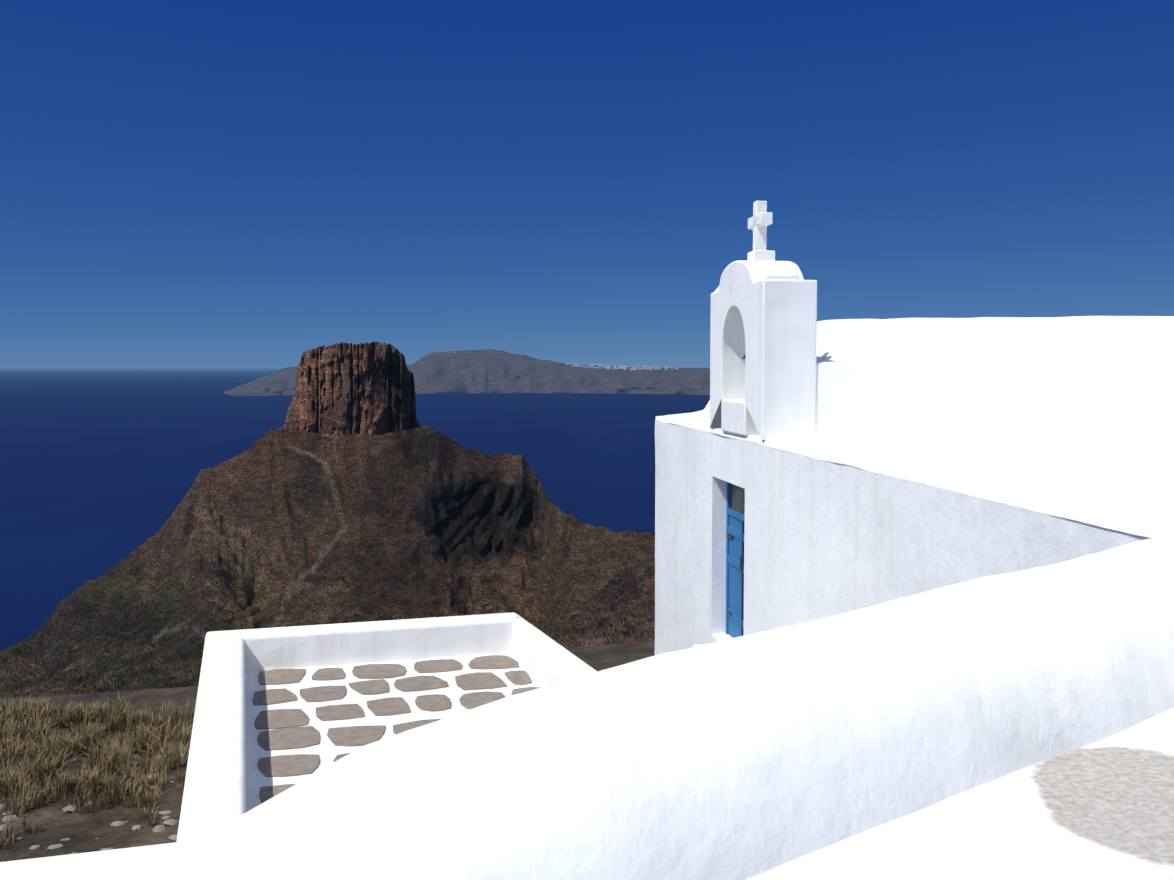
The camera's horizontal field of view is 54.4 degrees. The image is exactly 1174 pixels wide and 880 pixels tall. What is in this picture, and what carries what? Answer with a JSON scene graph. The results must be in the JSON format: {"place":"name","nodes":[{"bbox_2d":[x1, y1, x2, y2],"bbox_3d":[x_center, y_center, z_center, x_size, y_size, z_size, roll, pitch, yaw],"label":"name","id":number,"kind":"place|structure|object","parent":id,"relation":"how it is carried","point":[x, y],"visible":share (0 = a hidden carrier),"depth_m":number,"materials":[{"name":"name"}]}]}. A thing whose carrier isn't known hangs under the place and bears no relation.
{"place":"outdoors","nodes":[
{"label":"outdoors","id":0,"kind":"place"},
{"bbox_2d":[0,612,596,879],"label":"forecourt walls","id":1,"kind":"structure","parent":0,"point":[226,779],"depth_m":13.88,"materials":[{"name":"white paint"}]},
{"bbox_2d":[0,341,654,697],"bbox_3d":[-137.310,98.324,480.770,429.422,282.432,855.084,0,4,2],"label":"rocky hill","id":2,"kind":"structure","parent":0,"point":[352,491],"depth_m":394.30,"materials":[{"name":"brown stone"}]},
{"bbox_2d":[0,641,654,861],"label":"plateau ground","id":3,"kind":"structure","parent":0,"point":[58,824],"depth_m":11.74,"materials":[{"name":"brown soil"}]},
{"bbox_2d":[0,748,182,853],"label":"ground pebbles","id":4,"kind":"object","parent":3,"relation":"on","point":[157,828],"visible":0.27,"depth_m":11.21,"materials":[{"name":"stone"}]},
{"bbox_2d":[0,690,196,849],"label":"dry grass tufts","id":5,"kind":"object","parent":3,"relation":"on","point":[22,783],"visible":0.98,"depth_m":13.04,"materials":[{"name":"beige plant"}]},
{"bbox_2d":[31,533,1173,879],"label":"parapet wall","id":6,"kind":"structure","parent":3,"relation":"on","point":[745,757],"depth_m":3.45,"materials":[{"name":"white paint"}]},
{"bbox_2d":[654,416,1149,654],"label":"chapel walls","id":7,"kind":"structure","parent":3,"relation":"on","point":[823,539],"depth_m":11.12,"materials":[{"name":"white paint"}]},
{"bbox_2d":[725,482,744,637],"bbox_3d":[1.957,1.557,14.200,0.060,2.080,1.549,-1,4,-8],"label":"door frame","id":8,"kind":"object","parent":7,"relation":"in","point":[734,519],"depth_m":14.65,"materials":[{"name":"blue wood"}]},
{"bbox_2d":[727,521,743,635],"bbox_3d":[1.936,1.797,14.212,0.042,1.578,1.409,-1,4,-8],"label":"door","id":9,"kind":"structure","parent":8,"relation":"attached to","point":[741,568],"depth_m":14.21,"materials":[{"name":"blue wood"}]},
{"bbox_2d":[730,483,744,514],"bbox_3d":[1.967,0.763,14.150,0.020,0.350,1.409,-1,4,-8],"label":"transom window","id":10,"kind":"structure","parent":7,"relation":"in","point":[737,498],"depth_m":14.49,"materials":[{"name":"glass"}]},
{"bbox_2d":[656,316,1173,537],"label":"church roof","id":11,"kind":"structure","parent":7,"relation":"on","point":[1071,417],"depth_m":9.11,"materials":[{"name":"white paint"}]},
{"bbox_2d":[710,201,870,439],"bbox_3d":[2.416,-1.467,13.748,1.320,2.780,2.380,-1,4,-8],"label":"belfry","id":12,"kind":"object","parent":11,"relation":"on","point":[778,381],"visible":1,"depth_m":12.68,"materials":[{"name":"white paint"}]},
{"bbox_2d":[0,367,709,649],"bbox_3d":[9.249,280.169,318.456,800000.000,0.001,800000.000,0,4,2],"label":"sea water","id":13,"kind":"structure","parent":0,"point":[101,469],"depth_m":4191.16,"materials":[{"name":"blue liquid"}]},
{"bbox_2d":[252,655,540,802],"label":"paving stones","id":14,"kind":"object","parent":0,"point":[288,732],"visible":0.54,"depth_m":13.73,"materials":[{"name":"grey stone"}]},
{"bbox_2d":[223,349,709,395],"bbox_3d":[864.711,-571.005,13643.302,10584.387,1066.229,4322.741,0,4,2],"label":"distant island","id":15,"kind":"structure","parent":0,"point":[476,371],"depth_m":13339.94,"materials":[{"name":"stone"}]},
{"bbox_2d":[453,352,676,369],"bbox_3d":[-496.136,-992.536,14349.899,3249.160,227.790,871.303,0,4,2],"label":"distant village","id":16,"kind":"object","parent":15,"relation":"on","point":[619,366],"visible":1,"depth_m":14311.17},
{"bbox_2d":[0,0,1173,367],"label":"sky","id":17,"kind":"structure","parent":0,"point":[184,183],"materials":[{"name":"blue"}]},
{"bbox_2d":[746,708,1173,879],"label":"terrace floor","id":18,"kind":"structure","parent":0,"point":[1102,809],"depth_m":3.37,"materials":[{"name":"paint"}]}
]}

